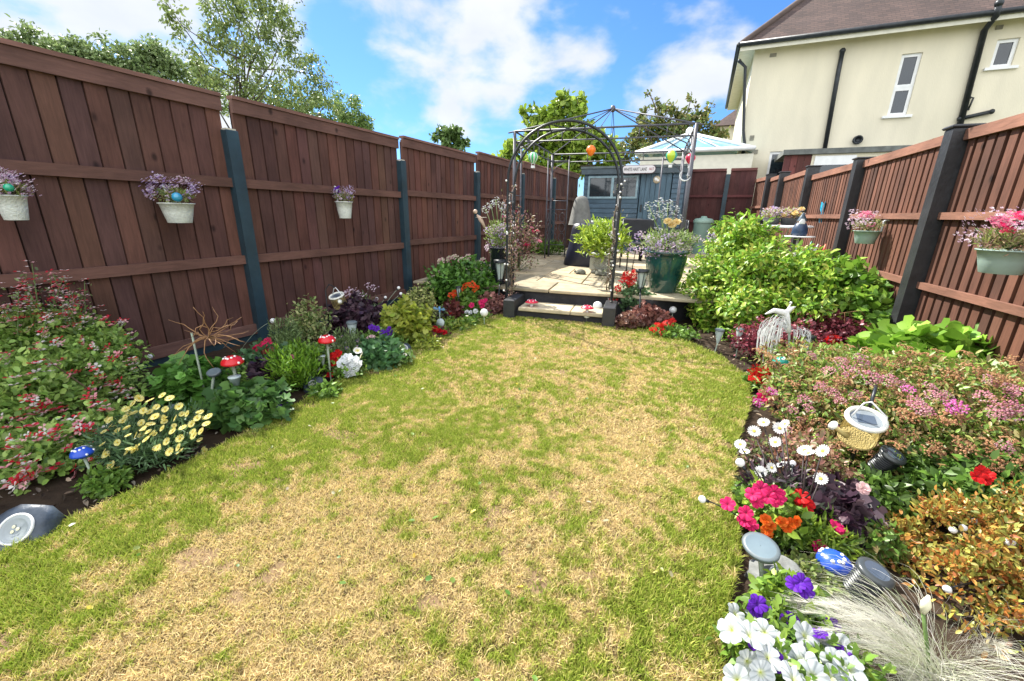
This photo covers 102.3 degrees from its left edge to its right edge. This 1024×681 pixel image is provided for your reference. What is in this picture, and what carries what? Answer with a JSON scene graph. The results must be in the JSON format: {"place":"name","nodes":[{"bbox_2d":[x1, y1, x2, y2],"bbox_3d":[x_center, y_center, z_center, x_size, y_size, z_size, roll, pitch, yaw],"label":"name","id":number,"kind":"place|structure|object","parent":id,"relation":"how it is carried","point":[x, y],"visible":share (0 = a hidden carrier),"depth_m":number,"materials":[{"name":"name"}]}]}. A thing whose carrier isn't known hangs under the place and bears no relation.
{"place":"outdoors","nodes":[
{"label":"outdoors","id":0,"kind":"place"},
{"bbox_2d":[0,314,754,680],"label":"lawn","id":1,"kind":"structure","parent":0,"point":[278,570],"depth_m":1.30,"materials":[{"name":"plant"}]},
{"bbox_2d":[68,324,733,680],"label":"lawn litter","id":2,"kind":"object","parent":1,"relation":"on","point":[452,580],"visible":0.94,"depth_m":1.45,"materials":[{"name":"brown plant"}]},
{"bbox_2d":[0,0,794,195],"label":"sky","id":3,"kind":"structure","parent":0,"point":[414,66],"materials":[{"name":"blue"}]},
{"bbox_2d":[0,294,1023,680],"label":"soil","id":4,"kind":"structure","parent":0,"point":[54,488],"depth_m":1.62,"materials":[{"name":"soil"}]},
{"bbox_2d":[0,504,64,552],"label":"spotlight","id":5,"kind":"object","parent":4,"relation":"on","point":[25,521],"visible":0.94,"depth_m":1.46,"materials":[{"name":"plastic"}]},
{"bbox_2d":[0,260,154,495],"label":"salvia bush","id":6,"kind":"object","parent":4,"relation":"on","point":[88,361],"visible":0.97,"depth_m":2.16,"materials":[{"name":"green plant"}]},
{"bbox_2d":[69,464,136,501],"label":"bedding plant","id":7,"kind":"object","parent":4,"relation":"on","point":[109,482],"visible":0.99,"depth_m":1.71,"materials":[{"name":"green plant"}]},
{"bbox_2d":[71,392,212,473],"bbox_3d":[-1.724,0.414,1.930,0.523,0.371,0.654,-13,22,-38],"label":"daisy clump","id":8,"kind":"object","parent":4,"relation":"on","point":[154,434],"visible":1,"depth_m":1.87,"materials":[{"name":"yellow plant"}]},
{"bbox_2d":[144,351,232,409],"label":"strawberry plant","id":9,"kind":"object","parent":4,"relation":"on","point":[182,382],"visible":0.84,"depth_m":2.45,"materials":[{"name":"green plant"}]},
{"bbox_2d":[170,307,247,397],"bbox_3d":[-1.699,0.106,2.381,0.385,0.644,0.314,2,17,3],"label":"dried plant","id":10,"kind":"object","parent":4,"relation":"on","point":[205,337],"visible":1,"depth_m":2.32,"materials":[{"name":"plant"}]},
{"bbox_2d":[220,355,244,385],"bbox_3d":[-1.605,0.268,2.422,0.163,0.376,0.126,8,19,23],"label":"toadstool ornament","id":11,"kind":"object","parent":4,"relation":"on","point":[232,361],"visible":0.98,"depth_m":2.36,"materials":[{"name":"plastic"}]},
{"bbox_2d":[197,376,296,434],"bbox_3d":[-1.495,0.362,2.330,0.568,0.276,0.480,8,19,23],"label":"pansy plant","id":12,"kind":"object","parent":4,"relation":"on","point":[242,406],"visible":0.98,"depth_m":2.25,"materials":[{"name":"green plant"}]},
{"bbox_2d":[231,337,287,371],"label":"geranium","id":13,"kind":"object","parent":4,"relation":"on","point":[258,348],"visible":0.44,"depth_m":2.87,"materials":[{"name":"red plant"}]},
{"bbox_2d":[241,356,281,381],"bbox_3d":[-1.630,0.228,2.747,0.295,0.257,0.294,-10,20,-32],"label":"dark heuchera","id":14,"kind":"object","parent":4,"relation":"on","point":[253,369],"visible":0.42,"depth_m":2.68,"materials":[{"name":"purple plant"}]},
{"bbox_2d":[265,312,313,349],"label":"rosemary shrub","id":15,"kind":"object","parent":4,"relation":"on","point":[276,337],"visible":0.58,"depth_m":3.08,"materials":[{"name":"green plant"}]},
{"bbox_2d":[259,337,328,396],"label":"feathery shrub","id":16,"kind":"object","parent":4,"relation":"on","point":[295,362],"visible":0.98,"depth_m":2.67,"materials":[{"name":"green plant"}]},
{"bbox_2d":[286,293,336,346],"bbox_3d":[-1.685,-0.147,3.465,0.394,0.531,0.451,-10,20,-32],"label":"euonymus","id":17,"kind":"object","parent":4,"relation":"on","point":[308,320],"visible":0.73,"depth_m":3.41,"materials":[{"name":"green plant"}]},
{"bbox_2d":[306,378,343,400],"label":"bedding plant","id":18,"kind":"object","parent":4,"relation":"on","point":[325,388],"visible":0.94,"depth_m":2.59,"materials":[{"name":"green plant"}]},
{"bbox_2d":[325,327,368,355],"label":"lavender plant","id":19,"kind":"object","parent":4,"relation":"on","point":[344,344],"visible":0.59,"depth_m":3.14,"materials":[{"name":"green plant"}]},
{"bbox_2d":[325,347,368,379],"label":"petunia plant","id":20,"kind":"object","parent":4,"relation":"on","point":[346,364],"visible":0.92,"depth_m":2.85,"materials":[{"name":"white plant"}]},
{"bbox_2d":[325,282,387,342],"bbox_3d":[-1.455,-0.247,3.842,0.665,0.559,0.597,8,19,23],"label":"dark heuchera","id":21,"kind":"object","parent":4,"relation":"on","point":[362,313],"visible":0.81,"depth_m":3.73,"materials":[{"name":"purple plant"}]},
{"bbox_2d":[351,333,405,371],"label":"green plant","id":22,"kind":"object","parent":4,"relation":"on","point":[379,352],"visible":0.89,"depth_m":3.08,"materials":[{"name":"green plant"}]},
{"bbox_2d":[378,294,436,345],"bbox_3d":[-0.950,-0.177,3.764,0.527,0.483,0.526,-6,18,-22],"label":"heuchera","id":23,"kind":"object","parent":4,"relation":"on","point":[411,319],"visible":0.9,"depth_m":3.64,"materials":[{"name":"yellow plant"}]},
{"bbox_2d":[402,281,438,324],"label":"spindle shrub","id":24,"kind":"object","parent":4,"relation":"on","point":[420,300],"visible":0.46,"depth_m":4.26,"materials":[{"name":"green plant"}]},
{"bbox_2d":[422,254,500,303],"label":"hydrangea","id":25,"kind":"object","parent":4,"relation":"on","point":[445,280],"visible":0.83,"depth_m":5.04,"materials":[{"name":"green plant"}]},
{"bbox_2d":[448,281,482,315],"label":"geranium","id":26,"kind":"object","parent":4,"relation":"on","point":[465,300],"visible":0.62,"depth_m":4.71,"materials":[{"name":"green plant"}]},
{"bbox_2d":[0,311,952,680],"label":"bark crumbs","id":27,"kind":"object","parent":4,"relation":"on","point":[246,429],"visible":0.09,"depth_m":1.73,"materials":[{"name":"wood"}]},
{"bbox_2d":[815,547,853,575],"bbox_3d":[1.019,0.764,1.334,0.165,0.156,0.099,-10,20,-33],"label":"toadstool ornament","id":28,"kind":"object","parent":27,"relation":"on","point":[828,559],"visible":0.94,"depth_m":1.32,"materials":[{"name":"ceramic"}]},
{"bbox_2d":[472,290,504,314],"bbox_3d":[-0.280,-0.458,4.954,0.492,0.314,0.462,-1,17,-8],"label":"bronze heuchera","id":29,"kind":"object","parent":4,"relation":"on","point":[494,304],"visible":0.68,"depth_m":4.85,"materials":[{"name":"brown plant"}]},
{"bbox_2d":[499,182,520,311],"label":"climbing plant","id":30,"kind":"object","parent":4,"relation":"on","point":[511,256],"visible":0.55,"depth_m":4.72,"materials":[{"name":"green plant"}]},
{"bbox_2d":[503,293,523,318],"bbox_3d":[0.024,-0.387,4.816,0.130,0.255,0.425,6,18,16],"label":"sleeper","id":31,"kind":"object","parent":4,"relation":"on","point":[513,303],"visible":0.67,"depth_m":4.63,"materials":[{"name":"black wood"}]},
{"bbox_2d":[517,309,601,323],"bbox_3d":[0.566,-0.281,4.740,1.070,0.135,0.340,6,18,16],"label":"step base","id":32,"kind":"object","parent":4,"relation":"on","point":[525,314],"visible":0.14,"depth_m":4.58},
{"bbox_2d":[518,302,602,317],"bbox_3d":[0.569,-0.359,4.685,0.930,0.042,0.365,6,18,16],"label":"step","id":33,"kind":"object","parent":32,"relation":"on","point":[557,308],"visible":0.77,"depth_m":4.59,"materials":[{"name":"stone"}]},
{"bbox_2d":[503,119,625,302],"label":"garden arch","id":34,"kind":"structure","parent":4,"relation":"on","point":[616,221],"depth_m":4.51,"materials":[{"name":"black metal"}]},
{"bbox_2d":[445,251,693,320],"bbox_3d":[2.486,-1.378,8.194,4.850,0.312,7.876,8,19,23],"label":"patio base","id":35,"kind":"object","parent":4,"relation":"on","point":[678,314],"visible":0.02,"depth_m":4.83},
{"bbox_2d":[614,311,644,330],"bbox_3d":[1.217,-0.203,4.320,0.347,0.246,0.293,8,19,23],"label":"heuchera","id":36,"kind":"object","parent":4,"relation":"on","point":[631,320],"visible":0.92,"depth_m":4.25,"materials":[{"name":"brown plant"}]},
{"bbox_2d":[609,269,656,313],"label":"geranium","id":37,"kind":"object","parent":4,"relation":"on","point":[630,289],"visible":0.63,"depth_m":4.67,"materials":[{"name":"red plant"}]},
{"bbox_2d":[625,299,673,328],"bbox_3d":[1.479,-0.274,4.479,0.525,0.317,0.496,8,19,23],"label":"heuchera","id":38,"kind":"object","parent":4,"relation":"on","point":[651,315],"visible":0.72,"depth_m":4.39,"materials":[{"name":"brown plant"}]},
{"bbox_2d":[646,318,701,340],"bbox_3d":[1.562,-0.114,4.064,0.482,0.242,0.471,-7,19,-23],"label":"begonia","id":39,"kind":"object","parent":4,"relation":"on","point":[671,330],"visible":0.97,"depth_m":4.00,"materials":[{"name":"green plant"}]},
{"bbox_2d":[737,432,777,473],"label":"edging plant","id":40,"kind":"object","parent":4,"relation":"on","point":[754,448],"visible":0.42,"depth_m":1.89,"materials":[{"name":"green plant"}]},
{"bbox_2d":[741,363,777,405],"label":"geranium","id":41,"kind":"object","parent":4,"relation":"on","point":[750,375],"visible":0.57,"depth_m":2.79,"materials":[{"name":"red plant"}]},
{"bbox_2d":[742,532,780,576],"bbox_3d":[0.800,0.737,1.350,0.114,0.192,0.096,17,23,41],"label":"disc light","id":42,"kind":"object","parent":4,"relation":"on","point":[761,549],"visible":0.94,"depth_m":1.32,"materials":[{"name":"grey plastic"}]},
{"bbox_2d":[675,208,867,340],"bbox_3d":[2.755,-0.785,4.553,1.800,1.310,2.370,8,19,23],"label":"hydrangea","id":43,"kind":"object","parent":4,"relation":"on","point":[743,277],"visible":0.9,"depth_m":4.14,"materials":[{"name":"green plant"}]},
{"bbox_2d":[725,315,831,363],"bbox_3d":[2.245,-0.020,3.477,0.786,0.398,0.707,8,19,23],"label":"barberry","id":44,"kind":"object","parent":4,"relation":"on","point":[749,336],"visible":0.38,"depth_m":3.42,"materials":[{"name":"red plant"}]},
{"bbox_2d":[744,555,813,584],"bbox_3d":[0.865,0.776,1.335,0.166,0.117,0.184,-5,18,-17],"label":"rock","id":45,"kind":"object","parent":4,"relation":"on","point":[786,563],"visible":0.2,"depth_m":1.35,"materials":[{"name":"grey stone"}]},
{"bbox_2d":[752,513,808,554],"bbox_3d":[0.971,0.682,1.478,0.191,0.197,0.223,8,19,23],"label":"marigold","id":46,"kind":"object","parent":4,"relation":"on","point":[786,525],"visible":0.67,"depth_m":1.41,"materials":[{"name":"orange plant"}]},
{"bbox_2d":[756,302,810,368],"bbox_3d":[1.960,0.013,2.991,0.325,0.590,0.262,8,19,23],"label":"plume ornament","id":47,"kind":"object","parent":4,"relation":"on","point":[785,324],"visible":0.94,"depth_m":2.94,"materials":[{"name":"white plastic"}]},
{"bbox_2d":[720,469,848,552],"bbox_3d":[0.960,0.621,1.548,0.433,0.301,0.289,3,17,7],"label":"petunia plant","id":48,"kind":"object","parent":4,"relation":"on","point":[748,503],"visible":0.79,"depth_m":1.45,"materials":[{"name":"pink plant"}]},
{"bbox_2d":[732,418,846,516],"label":"white daisies","id":49,"kind":"object","parent":4,"relation":"on","point":[797,479],"visible":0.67,"depth_m":1.61,"materials":[{"name":"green plant"}]},
{"bbox_2d":[739,561,850,638],"bbox_3d":[0.761,0.745,1.187,0.336,0.256,0.220,1,17,0],"label":"petunia plant","id":50,"kind":"object","parent":4,"relation":"on","point":[769,584],"visible":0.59,"depth_m":1.15,"materials":[{"name":"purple plant"}]},
{"bbox_2d":[704,593,896,680],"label":"petunia plant","id":51,"kind":"object","parent":4,"relation":"on","point":[761,649],"visible":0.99,"depth_m":1.00,"materials":[{"name":"white plant"}]},
{"bbox_2d":[756,419,867,487],"bbox_3d":[1.237,0.516,1.728,0.349,0.352,0.348,-3,17,-13],"label":"bronze foliage","id":52,"kind":"object","parent":4,"relation":"on","point":[827,461],"visible":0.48,"depth_m":1.69,"materials":[{"name":"brown plant"}]},
{"bbox_2d":[784,545,852,602],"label":"creeping plant","id":53,"kind":"object","parent":4,"relation":"on","point":[801,560],"visible":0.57,"depth_m":1.31,"materials":[{"name":"green plant"}]},
{"bbox_2d":[791,305,871,344],"bbox_3d":[2.880,-0.128,3.756,0.788,0.472,0.875,8,19,23],"label":"barberry","id":54,"kind":"object","parent":4,"relation":"on","point":[843,332],"visible":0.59,"depth_m":3.60,"materials":[{"name":"purple plant"}]},
{"bbox_2d":[791,249,894,343],"bbox_3d":[3.331,-0.468,4.321,1.123,0.913,1.767,8,19,23],"label":"hydrangea","id":55,"kind":"object","parent":4,"relation":"on","point":[875,304],"visible":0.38,"depth_m":3.80,"materials":[{"name":"green plant"}]},
{"bbox_2d":[802,471,889,554],"bbox_3d":[1.221,0.646,1.579,0.350,0.260,0.332,-5,18,-19],"label":"dark heuchera","id":56,"kind":"object","parent":4,"relation":"on","point":[855,502],"visible":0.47,"depth_m":1.51,"materials":[{"name":"purple plant"}]},
{"bbox_2d":[848,385,877,466],"bbox_3d":[1.550,0.423,1.832,0.020,0.469,0.178,15,22,39],"label":"shepherd hook","id":57,"kind":"object","parent":4,"relation":"on","point":[873,394],"visible":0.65,"depth_m":1.76,"materials":[{"name":"black metal"}]},
{"bbox_2d":[828,401,888,449],"bbox_3d":[1.473,0.348,1.773,0.209,0.219,0.175,8,19,23],"label":"watering can lamp","id":58,"kind":"object","parent":57,"relation":"hanging from","point":[860,427],"visible":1,"depth_m":1.75,"materials":[{"name":"wicker"}]},
{"bbox_2d":[843,556,895,603],"bbox_3d":[1.024,0.694,1.184,0.103,0.115,0.095,8,19,23],"label":"ribbed lantern","id":59,"kind":"object","parent":4,"relation":"on","point":[876,575],"visible":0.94,"depth_m":1.17,"materials":[{"name":"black metal"}]},
{"bbox_2d":[847,509,911,571],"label":"shade plant","id":60,"kind":"object","parent":4,"relation":"on","point":[884,544],"visible":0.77,"depth_m":1.42,"materials":[{"name":"green plant"}]},
{"bbox_2d":[740,334,1023,486],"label":"spirea bush","id":61,"kind":"object","parent":4,"relation":"on","point":[983,404],"visible":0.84,"depth_m":2.03,"materials":[{"name":"pink plant"}]},
{"bbox_2d":[845,461,920,522],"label":"shade plant","id":62,"kind":"object","parent":4,"relation":"on","point":[887,492],"visible":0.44,"depth_m":1.62,"materials":[{"name":"green plant"}]},
{"bbox_2d":[867,445,906,474],"bbox_3d":[1.659,0.536,1.827,0.100,0.132,0.125,-7,19,-24],"label":"ribbed lantern","id":63,"kind":"object","parent":4,"relation":"on","point":[884,458],"visible":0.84,"depth_m":1.80,"materials":[{"name":"black metal"}]},
{"bbox_2d":[812,315,1009,405],"bbox_3d":[2.746,0.184,2.680,1.242,0.606,1.011,8,19,23],"label":"rhubarb","id":64,"kind":"object","parent":4,"relation":"on","point":[952,337],"visible":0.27,"depth_m":2.72,"materials":[{"name":"green plant"}]},
{"bbox_2d":[856,437,1023,540],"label":"leafy rose","id":65,"kind":"object","parent":4,"relation":"on","point":[969,476],"visible":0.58,"depth_m":1.61,"materials":[{"name":"green plant"}]},
{"bbox_2d":[874,476,1023,667],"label":"abelia shrub","id":66,"kind":"object","parent":4,"relation":"on","point":[971,557],"visible":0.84,"depth_m":1.35,"materials":[{"name":"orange plant"}]},
{"bbox_2d":[413,247,768,303],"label":"patio","id":67,"kind":"structure","parent":0,"point":[552,273],"depth_m":5.73,"materials":[{"name":"stone"}]},
{"bbox_2d":[488,246,508,284],"bbox_3d":[-0.154,-0.943,5.182,0.285,0.455,0.283,8,19,23],"label":"tall planter","id":68,"kind":"object","parent":67,"relation":"on","point":[495,253],"visible":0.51,"depth_m":5.07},
{"bbox_2d":[482,197,516,251],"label":"potted flowers","id":69,"kind":"object","parent":68,"relation":"in","point":[497,237],"visible":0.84,"depth_m":5.04,"materials":[{"name":"green plant"}]},
{"bbox_2d":[492,204,545,272],"bbox_3d":[0.082,-1.565,6.368,0.756,1.042,0.842,-4,18,-16],"label":"fuchsia","id":70,"kind":"object","parent":67,"relation":"on","point":[526,238],"visible":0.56,"depth_m":6.25,"materials":[{"name":"pink plant"}]},
{"bbox_2d":[563,223,610,266],"bbox_3d":[1.398,-1.705,7.302,0.845,0.720,0.762,8,19,23],"label":"covered barbecue","id":71,"kind":"object","parent":67,"relation":"on","point":[573,257],"visible":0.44,"depth_m":7.10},
{"bbox_2d":[568,196,590,224],"bbox_3d":[1.245,-2.354,7.463,0.422,0.503,0.433,8,19,23],"label":"covered parasol","id":72,"kind":"object","parent":71,"relation":"on","point":[580,211],"visible":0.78,"depth_m":7.34,"materials":[{"name":"grey fabric"}]},
{"bbox_2d":[589,252,613,272],"bbox_3d":[1.392,-1.198,6.381,0.387,0.290,0.341,6,18,15],"label":"stone planter","id":73,"kind":"object","parent":67,"relation":"on","point":[596,264],"visible":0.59,"depth_m":6.25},
{"bbox_2d":[569,213,636,262],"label":"potted shrub","id":74,"kind":"object","parent":73,"relation":"in","point":[593,237],"visible":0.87,"depth_m":5.78,"materials":[{"name":"green plant"}]},
{"bbox_2d":[508,105,703,267],"bbox_3d":[1.562,-2.524,6.911,2.582,2.524,2.611,6,18,17],"label":"gazebo frame","id":75,"kind":"object","parent":67,"relation":"on","point":[694,133],"visible":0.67,"depth_m":6.50,"materials":[{"name":"metal"}]},
{"bbox_2d":[581,164,688,250],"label":"garden shed","id":76,"kind":"structure","parent":67,"relation":"on","point":[639,191],"depth_m":10.11,"materials":[{"name":"blue paint"}]},
{"bbox_2d":[587,175,638,198],"bbox_3d":[2.493,-3.805,10.247,1.232,0.530,0.041,8,19,23],"label":"window","id":77,"kind":"structure","parent":76,"relation":"in","point":[599,187],"depth_m":10.27,"materials":[{"name":"white glass"}]},
{"bbox_2d":[634,173,672,249],"bbox_3d":[3.413,-3.108,10.023,0.696,1.798,0.046,8,19,23],"label":"door","id":78,"kind":"structure","parent":76,"relation":"in","point":[646,189],"depth_m":9.92,"materials":[{"name":"blue paint"}]},
{"bbox_2d":[619,219,660,270],"bbox_3d":[2.108,-1.570,6.765,0.532,0.800,0.502,1,17,1],"label":"patio chair","id":79,"kind":"object","parent":67,"relation":"on","point":[641,226],"visible":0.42,"depth_m":6.89,"materials":[{"name":"metal"}]},
{"bbox_2d":[644,249,690,293],"bbox_3d":[1.779,-0.806,4.814,0.505,0.473,0.502,8,19,23],"label":"glazed planter","id":80,"kind":"object","parent":67,"relation":"on","point":[665,273],"visible":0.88,"depth_m":4.65,"materials":[{"name":"green ceramic"}]},
{"bbox_2d":[608,197,718,260],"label":"potted flowers","id":81,"kind":"object","parent":80,"relation":"in","point":[671,239],"visible":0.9,"depth_m":4.65,"materials":[{"name":"green plant"}]},
{"bbox_2d":[691,216,713,253],"bbox_3d":[4.557,-2.534,9.921,0.451,0.874,0.451,8,19,23],"label":"storage bin","id":82,"kind":"object","parent":67,"relation":"on","point":[702,226],"visible":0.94,"depth_m":9.75,"materials":[{"name":"green plastic"}]},
{"bbox_2d":[686,168,757,241],"bbox_3d":[5.230,-3.379,10.818,1.799,2.090,0.120,8,19,23],"label":"garden fence","id":83,"kind":"object","parent":67,"relation":"on","point":[716,194],"visible":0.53,"depth_m":10.63,"materials":[{"name":"brown paint"}]},
{"bbox_2d":[796,508,867,561],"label":"flowering plant","id":84,"kind":"object","parent":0,"point":[832,537],"visible":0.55,"depth_m":1.43,"materials":[{"name":"plant"}]},
{"bbox_2d":[771,549,1023,680],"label":"feather grass","id":85,"kind":"object","parent":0,"point":[913,666],"depth_m":1.04,"materials":[{"name":"beige plant"}]},
{"label":"ground","id":86,"kind":"structure","parent":0,"visible":0},
{"bbox_2d":[0,13,228,117],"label":"tree","id":87,"kind":"object","parent":86,"relation":"on","point":[152,58],"visible":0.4,"depth_m":8.79,"materials":[{"name":"green plant"}]},
{"bbox_2d":[152,0,344,127],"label":"tree","id":88,"kind":"object","parent":86,"relation":"on","point":[240,9],"visible":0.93,"depth_m":8.47,"materials":[{"name":"green plant"}]},
{"bbox_2d":[0,37,579,371],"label":"garden fence","id":89,"kind":"object","parent":86,"relation":"on","point":[268,233],"visible":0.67,"depth_m":3.35,"materials":[{"name":"brown paint"}]},
{"bbox_2d":[0,193,28,219],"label":"wall basket","id":90,"kind":"object","parent":89,"relation":"attached to","point":[13,207],"depth_m":2.26,"materials":[{"name":"white wicker"}]},
{"bbox_2d":[0,166,41,199],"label":"trailing plant","id":91,"kind":"object","parent":90,"relation":"in","point":[19,188],"visible":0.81,"depth_m":2.26,"materials":[{"name":"purple plant"}]},
{"bbox_2d":[157,184,194,222],"bbox_3d":[-2.438,-0.992,2.988,0.232,0.268,0.222,-4,18,-16],"label":"wall basket","id":92,"kind":"object","parent":89,"relation":"attached to","point":[178,212],"depth_m":2.95,"materials":[{"name":"white ceramic"}]},
{"bbox_2d":[140,171,204,202],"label":"trailing plant","id":93,"kind":"object","parent":92,"relation":"in","point":[168,192],"visible":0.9,"depth_m":2.93,"materials":[{"name":"purple plant"}]},
{"bbox_2d":[224,89,375,130],"bbox_3d":[-6.073,-5.151,12.216,1.469,4.942,6.282,8,19,23],"label":"tree","id":94,"kind":"object","parent":86,"relation":"on","point":[357,119],"visible":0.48,"depth_m":12.97,"materials":[{"name":"green plant"}]},
{"bbox_2d":[428,123,470,151],"bbox_3d":[-3.243,-8.436,21.834,2.208,5.583,1.394,8,19,23],"label":"tree","id":95,"kind":"object","parent":86,"relation":"on","point":[446,136],"visible":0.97,"depth_m":21.00,"materials":[{"name":"green plant"}]},
{"bbox_2d":[491,87,623,196],"bbox_3d":[1.549,-5.735,14.046,4.474,5.132,2.259,8,19,23],"label":"tree","id":96,"kind":"object","parent":86,"relation":"on","point":[561,106],"visible":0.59,"depth_m":13.39,"materials":[{"name":"green plant"}]},
{"bbox_2d":[615,89,730,165],"bbox_3d":[5.616,-6.215,15.193,4.027,5.461,2.036,8,19,23],"label":"tree","id":97,"kind":"object","parent":86,"relation":"on","point":[635,144],"visible":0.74,"depth_m":14.32,"materials":[{"name":"green plant"}]},
{"bbox_2d":[635,127,755,248],"bbox_3d":[5.783,-4.872,13.521,3.275,3.878,2.878,8,19,23],"label":"conservatory","id":98,"kind":"object","parent":86,"relation":"on","point":[711,152],"visible":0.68,"depth_m":12.11,"materials":[{"name":"white glass"}]},
{"bbox_2d":[774,145,910,174],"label":"outbuilding","id":99,"kind":"structure","parent":86,"relation":"on","point":[793,160],"depth_m":10.25,"materials":[{"name":"grey fabric"}]},
{"bbox_2d":[813,155,856,172],"bbox_3d":[7.969,-3.290,10.566,0.845,2.659,0.048,8,19,23],"label":"door","id":100,"kind":"structure","parent":99,"relation":"in","point":[827,162],"depth_m":10.22,"materials":[{"name":"white plastic"}]},
{"bbox_2d":[725,0,1023,212],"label":"house","id":101,"kind":"structure","parent":86,"relation":"on","point":[811,74],"depth_m":10.72,"materials":[{"name":"paint"}]},
{"bbox_2d":[881,53,921,118],"bbox_3d":[10.023,-6.500,10.554,0.607,1.460,0.180,8,19,23],"label":"window","id":102,"kind":"structure","parent":101,"relation":"in","point":[909,63],"depth_m":10.58,"materials":[{"name":"white plastic"}]},
{"bbox_2d":[983,38,1018,70],"bbox_3d":[11.609,-6.749,9.740,0.589,0.643,0.180,8,19,23],"label":"window","id":103,"kind":"structure","parent":101,"relation":"in","point":[1005,49],"depth_m":9.76,"materials":[{"name":"white plastic"}]},
{"bbox_2d":[750,113,1023,425],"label":"garden fence","id":104,"kind":"object","parent":86,"relation":"on","point":[925,197],"visible":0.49,"depth_m":3.22,"materials":[{"name":"brown wood"}]},
{"bbox_2d":[853,219,889,243],"bbox_3d":[3.540,-1.088,4.102,0.229,0.241,0.237,-6,18,-22],"label":"wall basket","id":105,"kind":"object","parent":104,"relation":"attached to","point":[864,237],"depth_m":4.06,"materials":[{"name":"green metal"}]},
{"bbox_2d":[846,209,886,231],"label":"trailing plant","id":106,"kind":"object","parent":105,"relation":"in","point":[863,223],"visible":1,"depth_m":4.06,"materials":[{"name":"pink plant"}]},
{"bbox_2d":[974,248,1023,274],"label":"wall basket","id":107,"kind":"object","parent":104,"relation":"attached to","point":[991,261],"depth_m":2.17,"materials":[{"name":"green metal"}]},
{"bbox_2d":[953,206,1023,256],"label":"trailing plant","id":108,"kind":"object","parent":107,"relation":"in","point":[995,237],"visible":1,"depth_m":2.17,"materials":[{"name":"pink plant"}]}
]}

